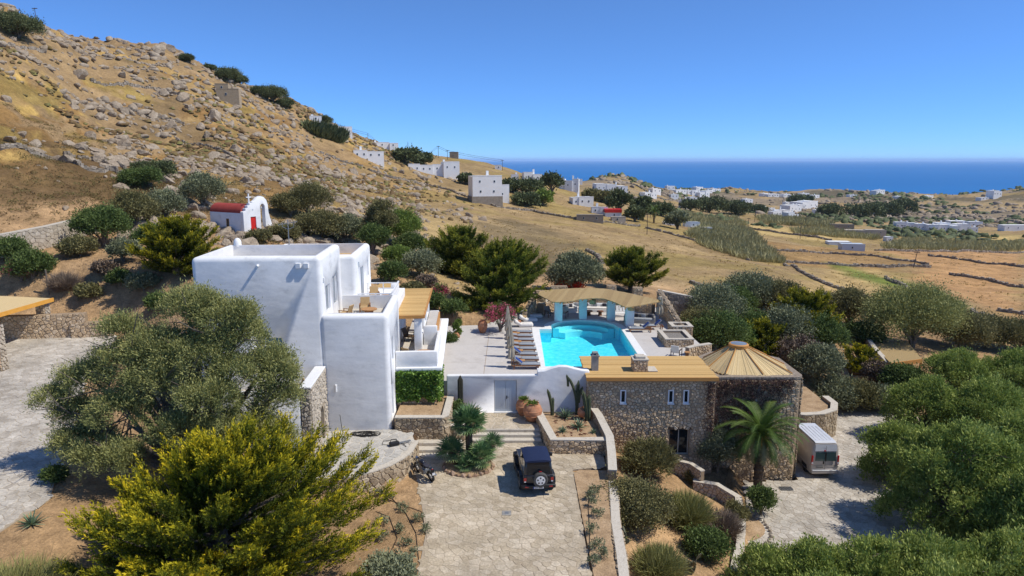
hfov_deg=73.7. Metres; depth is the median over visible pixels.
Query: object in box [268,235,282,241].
boulder
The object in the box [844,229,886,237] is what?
distant house
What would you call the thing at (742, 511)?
dry bush
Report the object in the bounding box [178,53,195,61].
hillside bush
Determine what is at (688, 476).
shrub
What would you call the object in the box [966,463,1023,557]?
tamarisk bush
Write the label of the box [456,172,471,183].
distant tree
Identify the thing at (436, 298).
garden shrub
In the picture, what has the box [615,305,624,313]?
swing bench
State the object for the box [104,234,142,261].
garden shrub
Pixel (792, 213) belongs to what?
distant house
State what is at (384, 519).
bedding plant
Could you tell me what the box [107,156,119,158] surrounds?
boulder
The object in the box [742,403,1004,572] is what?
access road
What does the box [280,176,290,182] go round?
boulder
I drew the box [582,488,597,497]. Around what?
bedding plant
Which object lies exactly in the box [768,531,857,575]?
tamarisk bush
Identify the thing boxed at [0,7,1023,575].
ground
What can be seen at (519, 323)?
bean bag
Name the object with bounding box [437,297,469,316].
garden shrub
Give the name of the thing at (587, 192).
distant tree
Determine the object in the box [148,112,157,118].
boulder
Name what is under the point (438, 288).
oleander
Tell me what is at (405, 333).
armchair
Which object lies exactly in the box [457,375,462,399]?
column cactus
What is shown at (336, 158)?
dry stone wall
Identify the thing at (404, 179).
dry stone wall
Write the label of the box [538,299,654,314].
pergola back wall
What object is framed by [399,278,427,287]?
garden shrub
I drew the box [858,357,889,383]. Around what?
garden shrub
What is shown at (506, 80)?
sky
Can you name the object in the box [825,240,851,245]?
distant house
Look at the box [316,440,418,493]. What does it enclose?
patio retaining wall
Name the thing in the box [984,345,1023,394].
tamarisk bush
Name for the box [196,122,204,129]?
boulder
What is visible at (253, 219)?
door
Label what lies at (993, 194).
distant house
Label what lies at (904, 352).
straw shelter
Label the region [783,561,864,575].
tamarisk bush
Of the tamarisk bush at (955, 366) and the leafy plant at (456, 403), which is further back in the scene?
the tamarisk bush at (955, 366)
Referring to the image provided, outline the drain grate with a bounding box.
[779,486,792,489]
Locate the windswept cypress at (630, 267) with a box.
[599,244,669,290]
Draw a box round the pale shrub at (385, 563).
[356,542,420,575]
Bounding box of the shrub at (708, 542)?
[676,520,735,565]
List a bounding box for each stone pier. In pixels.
[536,290,545,313]
[551,285,567,289]
[606,285,616,290]
[632,287,642,295]
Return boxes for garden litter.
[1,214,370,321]
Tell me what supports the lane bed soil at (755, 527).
on the ground at (50, 535)
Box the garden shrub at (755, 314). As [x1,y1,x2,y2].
[738,303,773,324]
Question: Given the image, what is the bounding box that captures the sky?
[0,0,1023,160]
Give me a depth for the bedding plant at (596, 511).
32.89 m
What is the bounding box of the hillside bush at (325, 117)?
[320,114,333,122]
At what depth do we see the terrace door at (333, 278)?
43.37 m
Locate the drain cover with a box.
[502,511,510,514]
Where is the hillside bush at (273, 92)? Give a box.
[252,82,290,101]
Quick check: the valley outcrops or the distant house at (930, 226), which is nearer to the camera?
the distant house at (930, 226)
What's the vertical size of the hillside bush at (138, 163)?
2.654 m
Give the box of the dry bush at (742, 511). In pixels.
[722,497,754,521]
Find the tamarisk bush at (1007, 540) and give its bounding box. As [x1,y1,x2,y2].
[945,521,1023,575]
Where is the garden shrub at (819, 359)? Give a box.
[784,339,853,379]
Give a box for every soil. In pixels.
[394,396,446,428]
[445,459,490,476]
[543,412,601,436]
[574,470,617,575]
[745,516,764,540]
[800,385,828,411]
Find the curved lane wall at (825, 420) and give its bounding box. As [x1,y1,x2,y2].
[799,396,837,436]
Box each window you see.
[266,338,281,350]
[325,285,328,310]
[620,390,626,404]
[667,390,673,404]
[682,390,688,404]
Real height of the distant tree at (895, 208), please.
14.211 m
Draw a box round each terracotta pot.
[478,319,487,332]
[516,395,529,416]
[523,399,541,422]
[577,406,584,417]
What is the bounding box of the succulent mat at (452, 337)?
[446,330,459,342]
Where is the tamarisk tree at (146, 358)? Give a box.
[17,275,309,486]
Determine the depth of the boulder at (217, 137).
154.10 m
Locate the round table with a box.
[361,307,376,312]
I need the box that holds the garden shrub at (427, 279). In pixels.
[416,272,439,287]
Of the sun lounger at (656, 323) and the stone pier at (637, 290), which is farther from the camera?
the stone pier at (637, 290)
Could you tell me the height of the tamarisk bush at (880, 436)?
5.063 m
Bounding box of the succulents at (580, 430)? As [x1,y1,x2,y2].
[553,415,587,435]
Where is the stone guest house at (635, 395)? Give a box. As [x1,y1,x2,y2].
[579,351,718,473]
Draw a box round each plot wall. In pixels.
[825,342,849,376]
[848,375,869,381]
[865,338,889,364]
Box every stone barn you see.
[576,214,602,223]
[611,216,625,222]
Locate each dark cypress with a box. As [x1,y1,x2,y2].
[423,223,493,280]
[450,233,551,313]
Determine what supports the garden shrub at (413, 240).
on the ground at (50, 535)
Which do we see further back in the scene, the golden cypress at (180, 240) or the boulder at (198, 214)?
the boulder at (198, 214)
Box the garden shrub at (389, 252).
[379,243,411,261]
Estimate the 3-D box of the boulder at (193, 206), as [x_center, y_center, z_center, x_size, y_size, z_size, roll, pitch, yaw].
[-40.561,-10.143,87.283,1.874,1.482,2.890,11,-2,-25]
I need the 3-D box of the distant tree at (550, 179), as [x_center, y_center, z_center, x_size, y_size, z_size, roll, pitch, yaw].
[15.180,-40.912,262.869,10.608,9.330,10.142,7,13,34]
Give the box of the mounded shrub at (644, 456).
[616,431,682,482]
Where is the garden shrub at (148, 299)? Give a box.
[141,289,168,311]
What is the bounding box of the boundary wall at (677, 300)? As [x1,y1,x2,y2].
[658,289,726,317]
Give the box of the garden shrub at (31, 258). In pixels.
[2,245,59,278]
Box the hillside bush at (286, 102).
[275,96,294,107]
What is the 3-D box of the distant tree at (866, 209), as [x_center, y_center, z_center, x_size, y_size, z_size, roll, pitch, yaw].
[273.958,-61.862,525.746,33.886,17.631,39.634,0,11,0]
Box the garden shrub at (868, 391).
[835,376,887,409]
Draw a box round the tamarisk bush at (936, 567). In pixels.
[896,549,974,575]
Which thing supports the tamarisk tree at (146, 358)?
on the ground at (50, 535)
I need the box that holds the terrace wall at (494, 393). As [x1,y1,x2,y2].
[447,365,588,412]
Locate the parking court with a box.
[0,335,116,532]
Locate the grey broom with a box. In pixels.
[42,270,84,293]
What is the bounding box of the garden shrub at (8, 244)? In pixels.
[0,233,34,260]
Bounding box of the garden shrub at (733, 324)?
[682,304,755,349]
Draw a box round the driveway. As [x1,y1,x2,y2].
[413,440,605,575]
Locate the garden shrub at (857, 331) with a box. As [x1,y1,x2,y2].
[844,318,892,343]
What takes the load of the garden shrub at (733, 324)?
on the ground at (50, 535)
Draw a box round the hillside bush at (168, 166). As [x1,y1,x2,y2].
[143,157,179,177]
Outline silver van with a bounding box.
[796,423,839,473]
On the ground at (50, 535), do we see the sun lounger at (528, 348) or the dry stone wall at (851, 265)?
the dry stone wall at (851, 265)
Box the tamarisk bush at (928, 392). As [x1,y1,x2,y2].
[874,370,979,435]
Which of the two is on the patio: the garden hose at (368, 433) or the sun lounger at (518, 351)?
the garden hose at (368, 433)
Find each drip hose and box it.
[376,498,426,559]
[588,486,604,564]
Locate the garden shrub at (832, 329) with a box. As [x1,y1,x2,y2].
[796,310,854,349]
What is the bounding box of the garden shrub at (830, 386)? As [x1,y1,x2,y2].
[804,371,865,413]
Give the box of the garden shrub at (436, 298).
[429,290,449,309]
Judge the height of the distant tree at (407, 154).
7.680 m
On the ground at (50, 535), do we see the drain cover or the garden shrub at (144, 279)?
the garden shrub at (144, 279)
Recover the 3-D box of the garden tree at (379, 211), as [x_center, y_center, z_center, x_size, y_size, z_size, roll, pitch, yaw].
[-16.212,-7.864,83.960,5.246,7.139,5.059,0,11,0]
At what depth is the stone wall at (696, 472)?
43.69 m
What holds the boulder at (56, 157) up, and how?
on the ground at (50, 535)
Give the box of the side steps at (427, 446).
[419,439,461,458]
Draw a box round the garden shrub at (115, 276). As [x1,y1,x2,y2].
[102,266,131,286]
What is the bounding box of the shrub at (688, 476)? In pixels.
[682,470,704,482]
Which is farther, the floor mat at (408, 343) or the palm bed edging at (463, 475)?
the floor mat at (408, 343)
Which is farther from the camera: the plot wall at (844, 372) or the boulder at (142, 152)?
the boulder at (142, 152)
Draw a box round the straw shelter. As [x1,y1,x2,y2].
[875,340,921,368]
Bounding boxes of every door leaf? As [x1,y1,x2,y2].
[495,380,504,410]
[506,380,515,410]
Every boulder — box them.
[0,95,11,102]
[3,136,15,142]
[18,131,26,136]
[27,146,46,152]
[29,139,41,147]
[33,58,41,64]
[34,35,43,40]
[49,155,60,160]
[58,155,76,162]
[62,140,74,146]
[69,103,78,109]
[73,68,88,79]
[75,143,87,149]
[84,131,96,138]
[88,147,99,152]
[91,153,103,161]
[94,114,105,119]
[96,107,105,112]
[99,163,112,167]
[106,159,123,166]
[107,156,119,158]
[112,183,129,189]
[113,155,126,158]
[114,135,128,138]
[117,107,129,114]
[117,139,130,146]
[117,231,130,237]
[118,71,125,77]
[119,159,129,166]
[130,53,140,56]
[133,102,142,107]
[133,220,143,227]
[136,109,150,115]
[137,149,148,155]
[143,144,152,148]
[146,216,157,223]
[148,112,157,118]
[151,43,165,51]
[158,88,169,95]
[162,176,175,183]
[166,44,175,53]
[167,120,176,127]
[177,92,189,101]
[178,83,187,89]
[178,170,187,175]
[185,105,193,110]
[186,197,198,204]
[187,169,200,174]
[187,202,199,211]
[191,210,206,218]
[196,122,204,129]
[198,204,209,210]
[203,131,212,137]
[206,222,216,228]
[208,151,219,158]
[209,108,220,120]
[213,166,226,171]
[214,135,225,139]
[215,226,233,235]
[220,153,229,157]
[221,238,230,245]
[224,164,235,168]
[225,188,239,193]
[227,120,234,127]
[228,237,258,245]
[229,232,243,240]
[230,144,241,151]
[232,233,244,241]
[240,176,252,181]
[245,164,258,170]
[251,132,261,136]
[261,166,270,172]
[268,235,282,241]
[270,119,279,124]
[273,155,284,158]
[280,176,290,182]
[280,180,289,186]
[302,237,314,242]
[303,141,312,146]
[308,156,318,163]
[315,240,329,243]
[319,164,327,170]
[321,238,333,242]
[324,170,333,174]
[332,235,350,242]
[343,206,357,212]
[346,203,357,208]
[347,211,358,216]
[348,168,358,175]
[370,254,379,262]
[370,262,375,269]
[371,249,381,254]
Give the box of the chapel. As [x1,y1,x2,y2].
[210,194,271,231]
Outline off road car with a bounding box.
[513,446,555,489]
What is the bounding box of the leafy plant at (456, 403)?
[452,399,466,414]
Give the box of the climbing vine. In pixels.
[702,377,796,436]
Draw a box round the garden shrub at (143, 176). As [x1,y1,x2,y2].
[111,163,165,187]
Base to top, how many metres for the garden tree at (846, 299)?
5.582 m
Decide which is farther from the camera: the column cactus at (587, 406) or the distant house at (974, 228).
the distant house at (974, 228)
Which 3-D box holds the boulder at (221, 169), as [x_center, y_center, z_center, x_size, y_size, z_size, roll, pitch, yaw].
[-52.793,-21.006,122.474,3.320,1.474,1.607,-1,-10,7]
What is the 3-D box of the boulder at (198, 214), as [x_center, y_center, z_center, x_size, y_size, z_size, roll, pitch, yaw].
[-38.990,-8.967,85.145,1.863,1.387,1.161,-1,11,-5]
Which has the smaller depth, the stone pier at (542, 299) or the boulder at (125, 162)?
the stone pier at (542, 299)
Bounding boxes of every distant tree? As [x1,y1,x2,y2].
[390,143,427,162]
[414,150,435,163]
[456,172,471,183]
[502,176,522,191]
[509,191,543,207]
[512,176,544,192]
[535,187,554,205]
[539,170,565,191]
[580,187,601,195]
[590,189,611,201]
[601,187,634,208]
[623,204,645,221]
[629,193,654,219]
[649,199,676,215]
[663,209,691,229]
[678,197,702,210]
[694,192,730,212]
[719,198,753,214]
[745,202,769,213]
[786,193,816,201]
[815,202,849,214]
[844,198,889,217]
[877,200,905,215]
[891,197,921,213]
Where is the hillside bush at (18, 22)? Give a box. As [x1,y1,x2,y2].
[0,8,48,38]
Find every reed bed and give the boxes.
[674,209,749,226]
[683,221,787,262]
[753,213,835,227]
[787,225,881,239]
[880,235,1023,250]
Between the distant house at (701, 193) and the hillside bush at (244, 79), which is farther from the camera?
the distant house at (701, 193)
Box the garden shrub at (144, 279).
[121,270,162,292]
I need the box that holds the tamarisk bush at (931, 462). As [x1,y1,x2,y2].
[863,412,1023,562]
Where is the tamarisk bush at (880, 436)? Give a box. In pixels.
[850,414,918,488]
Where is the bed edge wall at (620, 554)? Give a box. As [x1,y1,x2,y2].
[608,481,629,575]
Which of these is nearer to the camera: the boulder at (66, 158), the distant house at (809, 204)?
the boulder at (66, 158)
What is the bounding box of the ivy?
[395,364,444,402]
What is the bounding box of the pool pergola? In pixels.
[537,288,660,326]
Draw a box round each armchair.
[338,304,353,312]
[359,297,370,312]
[369,286,379,294]
[401,327,413,341]
[544,306,553,317]
[562,306,568,314]
[670,345,682,355]
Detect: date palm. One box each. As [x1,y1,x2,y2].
[645,205,662,222]
[713,398,809,486]
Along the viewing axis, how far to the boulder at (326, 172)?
170.42 m
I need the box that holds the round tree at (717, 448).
[694,423,744,473]
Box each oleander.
[0,261,35,281]
[431,280,452,295]
[482,300,516,331]
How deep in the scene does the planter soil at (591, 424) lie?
42.69 m
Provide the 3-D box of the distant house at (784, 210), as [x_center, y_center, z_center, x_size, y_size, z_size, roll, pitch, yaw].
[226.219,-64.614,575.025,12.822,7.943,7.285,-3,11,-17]
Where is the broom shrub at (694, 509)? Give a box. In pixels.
[664,487,719,533]
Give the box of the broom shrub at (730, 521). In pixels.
[705,504,746,540]
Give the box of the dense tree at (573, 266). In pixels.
[543,245,609,287]
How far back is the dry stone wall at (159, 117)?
154.72 m
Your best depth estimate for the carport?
51.53 m
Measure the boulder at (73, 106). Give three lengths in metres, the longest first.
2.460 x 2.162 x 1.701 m
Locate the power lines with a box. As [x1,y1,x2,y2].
[295,103,500,160]
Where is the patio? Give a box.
[307,429,413,474]
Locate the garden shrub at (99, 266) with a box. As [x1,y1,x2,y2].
[87,257,120,275]
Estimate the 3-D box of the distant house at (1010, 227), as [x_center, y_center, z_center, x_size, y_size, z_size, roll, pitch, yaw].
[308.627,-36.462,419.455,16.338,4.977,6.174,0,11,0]
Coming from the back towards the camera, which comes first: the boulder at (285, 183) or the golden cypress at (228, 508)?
the boulder at (285, 183)
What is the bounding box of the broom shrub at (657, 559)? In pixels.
[627,538,694,575]
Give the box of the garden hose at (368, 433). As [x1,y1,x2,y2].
[340,417,380,436]
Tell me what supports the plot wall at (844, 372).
on the ground at (50, 535)
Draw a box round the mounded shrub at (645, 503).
[598,464,680,541]
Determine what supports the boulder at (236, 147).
on the ground at (50, 535)
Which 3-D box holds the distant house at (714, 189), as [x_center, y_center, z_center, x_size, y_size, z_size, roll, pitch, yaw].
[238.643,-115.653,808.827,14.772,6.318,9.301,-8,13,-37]
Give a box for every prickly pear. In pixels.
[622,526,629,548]
[682,553,701,573]
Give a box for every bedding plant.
[371,486,382,495]
[373,514,389,523]
[377,527,390,541]
[393,520,404,534]
[394,500,409,512]
[399,531,414,545]
[402,546,419,555]
[408,512,424,521]
[419,521,430,534]
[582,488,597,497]
[585,519,599,534]
[586,549,601,563]
[587,494,600,505]
[588,537,605,550]
[589,483,604,493]
[590,507,605,517]
[596,542,612,558]
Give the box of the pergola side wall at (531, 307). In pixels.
[520,292,536,321]
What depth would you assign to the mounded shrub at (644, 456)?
41.85 m
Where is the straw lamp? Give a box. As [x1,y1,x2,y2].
[589,299,595,303]
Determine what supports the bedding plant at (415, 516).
on the ground at (50, 535)
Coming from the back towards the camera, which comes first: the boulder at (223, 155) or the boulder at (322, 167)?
the boulder at (322, 167)
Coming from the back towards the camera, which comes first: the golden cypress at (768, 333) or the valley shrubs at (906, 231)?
the valley shrubs at (906, 231)
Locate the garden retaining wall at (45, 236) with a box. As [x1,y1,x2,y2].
[0,201,184,257]
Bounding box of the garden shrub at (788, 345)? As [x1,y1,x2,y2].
[770,332,822,368]
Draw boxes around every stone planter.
[657,329,694,347]
[667,322,693,336]
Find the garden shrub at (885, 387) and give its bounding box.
[861,379,893,410]
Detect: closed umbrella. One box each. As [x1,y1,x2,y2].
[505,306,509,338]
[506,313,510,347]
[507,321,511,357]
[508,329,514,367]
[656,296,663,321]
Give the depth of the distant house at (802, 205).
651.88 m
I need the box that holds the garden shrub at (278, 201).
[267,189,307,215]
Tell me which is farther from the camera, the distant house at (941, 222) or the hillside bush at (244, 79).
the distant house at (941, 222)
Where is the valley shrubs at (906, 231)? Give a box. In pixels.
[432,153,1023,240]
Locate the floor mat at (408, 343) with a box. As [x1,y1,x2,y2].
[400,337,414,346]
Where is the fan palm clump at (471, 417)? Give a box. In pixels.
[434,400,504,471]
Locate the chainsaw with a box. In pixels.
[382,439,410,446]
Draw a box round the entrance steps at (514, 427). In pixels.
[472,413,541,442]
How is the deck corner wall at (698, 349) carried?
on the pool deck
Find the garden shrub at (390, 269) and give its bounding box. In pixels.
[374,258,409,281]
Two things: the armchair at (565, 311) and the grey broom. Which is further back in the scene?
the armchair at (565, 311)
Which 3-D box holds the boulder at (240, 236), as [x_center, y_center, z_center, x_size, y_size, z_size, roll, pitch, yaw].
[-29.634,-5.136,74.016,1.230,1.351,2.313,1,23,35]
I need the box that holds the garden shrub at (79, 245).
[53,231,99,257]
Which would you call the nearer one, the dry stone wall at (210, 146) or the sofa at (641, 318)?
the sofa at (641, 318)
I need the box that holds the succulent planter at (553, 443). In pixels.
[536,412,605,455]
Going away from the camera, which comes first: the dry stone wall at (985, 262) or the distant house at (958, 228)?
the dry stone wall at (985, 262)
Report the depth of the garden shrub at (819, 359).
59.34 m
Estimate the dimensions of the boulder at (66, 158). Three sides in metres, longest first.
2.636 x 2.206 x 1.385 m
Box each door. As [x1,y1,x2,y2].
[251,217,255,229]
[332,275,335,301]
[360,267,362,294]
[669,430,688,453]
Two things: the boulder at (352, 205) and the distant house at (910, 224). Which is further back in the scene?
the distant house at (910, 224)
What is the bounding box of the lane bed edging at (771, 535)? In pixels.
[746,513,773,546]
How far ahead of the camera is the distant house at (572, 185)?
289.53 m
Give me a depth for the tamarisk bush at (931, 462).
37.61 m
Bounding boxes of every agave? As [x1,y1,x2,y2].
[16,510,47,528]
[557,407,575,418]
[557,425,568,432]
[569,417,588,430]
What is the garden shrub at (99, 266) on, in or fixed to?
on the ground at (50, 535)
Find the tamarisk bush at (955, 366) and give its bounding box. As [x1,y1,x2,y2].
[920,345,997,390]
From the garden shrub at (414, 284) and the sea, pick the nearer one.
the garden shrub at (414, 284)
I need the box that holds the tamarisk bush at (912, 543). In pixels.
[878,524,982,575]
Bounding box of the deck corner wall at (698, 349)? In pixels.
[685,343,711,355]
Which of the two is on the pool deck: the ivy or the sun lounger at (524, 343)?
the sun lounger at (524, 343)
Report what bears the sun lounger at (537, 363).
on the pool deck
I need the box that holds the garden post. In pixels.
[45,269,49,294]
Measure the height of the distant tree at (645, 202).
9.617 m
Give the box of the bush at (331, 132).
[299,116,351,143]
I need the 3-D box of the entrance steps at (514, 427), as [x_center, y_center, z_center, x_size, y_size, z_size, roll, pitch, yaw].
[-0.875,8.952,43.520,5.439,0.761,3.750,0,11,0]
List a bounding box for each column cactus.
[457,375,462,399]
[547,389,553,415]
[566,375,582,414]
[581,390,590,420]
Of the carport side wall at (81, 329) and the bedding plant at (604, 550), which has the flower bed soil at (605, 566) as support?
the bedding plant at (604, 550)
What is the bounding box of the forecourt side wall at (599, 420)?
[591,408,617,480]
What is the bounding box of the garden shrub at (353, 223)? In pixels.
[327,210,363,238]
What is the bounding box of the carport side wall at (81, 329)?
[70,321,114,337]
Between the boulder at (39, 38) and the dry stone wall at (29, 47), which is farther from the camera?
the boulder at (39, 38)
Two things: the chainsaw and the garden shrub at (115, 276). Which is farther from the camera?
the garden shrub at (115, 276)
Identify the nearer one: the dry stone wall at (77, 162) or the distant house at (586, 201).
the dry stone wall at (77, 162)
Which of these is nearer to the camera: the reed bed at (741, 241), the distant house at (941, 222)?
the reed bed at (741, 241)
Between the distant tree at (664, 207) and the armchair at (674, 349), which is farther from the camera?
the distant tree at (664, 207)
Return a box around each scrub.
[0,36,482,222]
[0,93,548,282]
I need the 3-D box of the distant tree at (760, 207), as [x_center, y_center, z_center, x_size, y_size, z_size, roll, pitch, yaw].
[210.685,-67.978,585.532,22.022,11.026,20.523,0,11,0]
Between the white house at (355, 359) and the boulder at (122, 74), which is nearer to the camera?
the white house at (355, 359)
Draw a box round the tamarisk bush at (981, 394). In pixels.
[925,371,1023,432]
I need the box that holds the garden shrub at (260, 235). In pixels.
[241,227,274,242]
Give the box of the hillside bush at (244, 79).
[230,75,250,83]
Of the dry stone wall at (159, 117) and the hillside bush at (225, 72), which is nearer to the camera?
the dry stone wall at (159, 117)
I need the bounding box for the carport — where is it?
[0,296,53,370]
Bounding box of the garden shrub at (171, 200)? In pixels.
[147,186,189,216]
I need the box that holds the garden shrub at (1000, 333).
[967,306,1023,348]
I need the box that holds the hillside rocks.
[0,2,493,288]
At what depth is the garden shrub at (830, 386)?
58.02 m
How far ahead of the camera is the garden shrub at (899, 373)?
60.08 m
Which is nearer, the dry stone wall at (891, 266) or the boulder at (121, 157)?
the boulder at (121, 157)
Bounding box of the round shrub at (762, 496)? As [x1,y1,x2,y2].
[745,482,781,515]
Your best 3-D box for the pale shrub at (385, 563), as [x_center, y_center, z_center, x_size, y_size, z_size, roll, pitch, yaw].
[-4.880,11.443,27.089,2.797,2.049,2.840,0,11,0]
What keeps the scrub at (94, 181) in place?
on the ground at (50, 535)
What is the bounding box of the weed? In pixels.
[35,461,75,485]
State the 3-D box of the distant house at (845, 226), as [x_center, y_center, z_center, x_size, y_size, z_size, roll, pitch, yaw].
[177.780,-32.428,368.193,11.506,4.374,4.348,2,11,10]
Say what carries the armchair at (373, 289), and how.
on the white house at (355, 359)
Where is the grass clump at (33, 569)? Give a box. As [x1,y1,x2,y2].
[0,546,90,575]
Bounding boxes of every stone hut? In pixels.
[214,83,230,87]
[216,88,241,107]
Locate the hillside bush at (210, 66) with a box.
[204,62,216,70]
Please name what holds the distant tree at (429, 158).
on the ground at (50, 535)
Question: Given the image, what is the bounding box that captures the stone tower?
[698,341,802,482]
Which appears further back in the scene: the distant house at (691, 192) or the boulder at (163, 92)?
the distant house at (691, 192)
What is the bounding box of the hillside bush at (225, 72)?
[212,66,242,79]
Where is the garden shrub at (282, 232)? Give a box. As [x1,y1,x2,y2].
[266,220,304,239]
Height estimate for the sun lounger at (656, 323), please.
0.845 m
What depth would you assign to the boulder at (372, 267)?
72.89 m
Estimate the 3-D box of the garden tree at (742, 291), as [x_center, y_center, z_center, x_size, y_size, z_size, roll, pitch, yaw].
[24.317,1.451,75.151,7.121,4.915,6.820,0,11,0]
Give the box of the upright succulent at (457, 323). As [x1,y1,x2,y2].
[452,318,463,334]
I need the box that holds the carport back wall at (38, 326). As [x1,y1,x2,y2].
[0,312,87,338]
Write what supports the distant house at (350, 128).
on the ground at (50, 535)
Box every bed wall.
[394,395,453,439]
[450,423,464,439]
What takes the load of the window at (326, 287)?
in the white house at (355, 359)
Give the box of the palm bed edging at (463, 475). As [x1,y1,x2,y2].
[442,458,494,477]
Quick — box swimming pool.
[532,319,646,369]
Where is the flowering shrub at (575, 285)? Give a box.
[552,278,585,287]
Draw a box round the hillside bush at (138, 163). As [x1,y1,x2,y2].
[129,158,148,167]
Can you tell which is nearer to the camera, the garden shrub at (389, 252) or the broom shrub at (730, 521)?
the broom shrub at (730, 521)
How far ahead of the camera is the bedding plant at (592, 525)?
31.41 m
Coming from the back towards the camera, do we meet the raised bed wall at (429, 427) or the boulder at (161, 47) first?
the boulder at (161, 47)
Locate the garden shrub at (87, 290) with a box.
[68,280,104,298]
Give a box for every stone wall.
[0,142,121,173]
[6,42,44,52]
[62,151,126,168]
[89,78,180,94]
[130,107,184,123]
[176,137,240,157]
[285,175,325,181]
[320,151,362,166]
[368,168,467,197]
[491,203,640,226]
[585,248,604,263]
[637,196,678,201]
[645,227,694,240]
[656,290,688,332]
[670,460,704,481]
[689,280,704,286]
[746,258,931,267]
[749,227,831,240]
[777,249,928,264]
[783,263,864,295]
[853,263,931,267]
[874,248,1023,253]
[884,275,908,289]
[928,254,1023,267]
[948,272,1023,287]
[996,307,1023,314]
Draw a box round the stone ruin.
[450,152,458,158]
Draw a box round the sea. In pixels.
[480,161,1023,194]
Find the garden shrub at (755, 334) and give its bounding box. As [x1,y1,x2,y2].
[721,318,758,346]
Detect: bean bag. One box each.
[514,319,532,326]
[519,314,537,321]
[530,313,542,317]
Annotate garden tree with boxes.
[62,200,134,246]
[102,184,164,225]
[175,169,230,205]
[285,177,336,212]
[291,205,349,236]
[352,221,393,254]
[358,196,400,247]
[384,205,427,238]
[681,276,752,317]
[720,267,778,309]
[722,281,762,311]
[756,275,809,310]
[762,295,818,340]
[821,280,872,323]
[852,267,979,349]
[921,307,1003,348]
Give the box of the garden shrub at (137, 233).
[127,220,160,246]
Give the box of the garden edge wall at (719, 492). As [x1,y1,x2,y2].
[693,478,745,573]
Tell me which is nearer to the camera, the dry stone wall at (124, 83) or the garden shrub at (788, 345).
the garden shrub at (788, 345)
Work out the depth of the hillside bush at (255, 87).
218.71 m
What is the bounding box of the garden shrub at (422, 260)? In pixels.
[398,246,445,274]
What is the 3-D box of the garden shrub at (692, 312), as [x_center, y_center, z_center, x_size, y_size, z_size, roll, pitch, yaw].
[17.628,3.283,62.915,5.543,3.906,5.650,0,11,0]
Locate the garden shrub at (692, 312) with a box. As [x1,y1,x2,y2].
[676,302,723,341]
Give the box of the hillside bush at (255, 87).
[249,84,266,94]
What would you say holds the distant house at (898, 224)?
on the ground at (50, 535)
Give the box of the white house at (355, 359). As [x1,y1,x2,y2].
[172,238,448,457]
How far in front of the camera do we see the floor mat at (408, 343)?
48.81 m
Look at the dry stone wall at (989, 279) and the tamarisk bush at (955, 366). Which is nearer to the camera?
the tamarisk bush at (955, 366)
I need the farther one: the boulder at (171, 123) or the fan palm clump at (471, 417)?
the boulder at (171, 123)
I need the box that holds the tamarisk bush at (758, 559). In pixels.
[714,535,803,575]
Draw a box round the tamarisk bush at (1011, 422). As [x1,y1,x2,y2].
[965,402,1023,470]
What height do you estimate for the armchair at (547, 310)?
0.942 m
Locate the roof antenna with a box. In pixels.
[278,220,296,244]
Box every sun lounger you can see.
[512,329,531,333]
[512,355,538,362]
[512,357,540,369]
[513,333,532,336]
[514,337,533,341]
[514,341,534,345]
[514,345,536,351]
[514,346,537,355]
[628,321,652,332]
[639,319,663,328]
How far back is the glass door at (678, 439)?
45.06 m
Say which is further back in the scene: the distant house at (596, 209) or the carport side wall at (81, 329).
the distant house at (596, 209)
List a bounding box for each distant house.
[309,114,321,120]
[338,126,352,139]
[352,146,383,166]
[374,140,397,150]
[407,160,459,179]
[468,171,502,205]
[502,184,508,202]
[522,169,541,179]
[559,175,579,192]
[569,192,593,206]
[591,203,607,214]
[592,182,627,192]
[604,208,621,216]
[639,190,656,198]
[648,187,660,195]
[665,185,674,189]
[669,193,678,199]
[672,188,686,193]
[683,222,699,226]
[687,189,697,195]
[692,186,702,189]
[696,190,709,196]
[707,188,720,191]
[741,198,752,202]
[764,193,778,196]
[768,209,781,214]
[771,207,789,211]
[780,203,801,211]
[782,210,798,216]
[788,203,805,208]
[790,200,817,208]
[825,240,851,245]
[830,224,854,228]
[838,243,865,250]
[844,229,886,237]
[870,189,884,194]
[883,236,892,240]
[893,220,906,227]
[906,221,913,226]
[913,222,924,229]
[925,223,938,230]
[933,220,949,224]
[937,223,949,230]
[945,219,964,222]
[949,224,960,230]
[951,222,971,230]
[965,220,982,226]
[970,225,978,232]
[975,197,989,200]
[985,189,1001,198]
[997,224,1023,230]
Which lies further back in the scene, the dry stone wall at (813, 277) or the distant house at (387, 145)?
the distant house at (387, 145)
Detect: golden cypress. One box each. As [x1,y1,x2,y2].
[50,410,398,575]
[124,212,223,275]
[745,316,794,356]
[769,284,846,343]
[841,341,881,374]
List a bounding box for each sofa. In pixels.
[563,303,576,312]
[572,303,606,311]
[624,313,654,323]
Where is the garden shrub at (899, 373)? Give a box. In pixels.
[872,359,929,386]
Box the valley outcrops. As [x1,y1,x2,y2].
[592,173,1023,227]
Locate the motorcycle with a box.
[411,450,436,481]
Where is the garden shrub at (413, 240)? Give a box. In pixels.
[391,230,429,250]
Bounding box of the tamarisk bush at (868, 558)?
[829,528,921,575]
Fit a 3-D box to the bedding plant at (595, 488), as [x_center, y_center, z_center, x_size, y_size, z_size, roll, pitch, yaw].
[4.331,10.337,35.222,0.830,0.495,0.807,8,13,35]
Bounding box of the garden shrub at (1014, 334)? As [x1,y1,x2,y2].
[993,314,1023,348]
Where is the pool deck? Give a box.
[443,307,698,395]
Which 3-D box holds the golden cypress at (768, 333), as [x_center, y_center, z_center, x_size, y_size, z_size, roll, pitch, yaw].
[23.778,4.658,64.803,5.459,4.282,5.259,0,11,0]

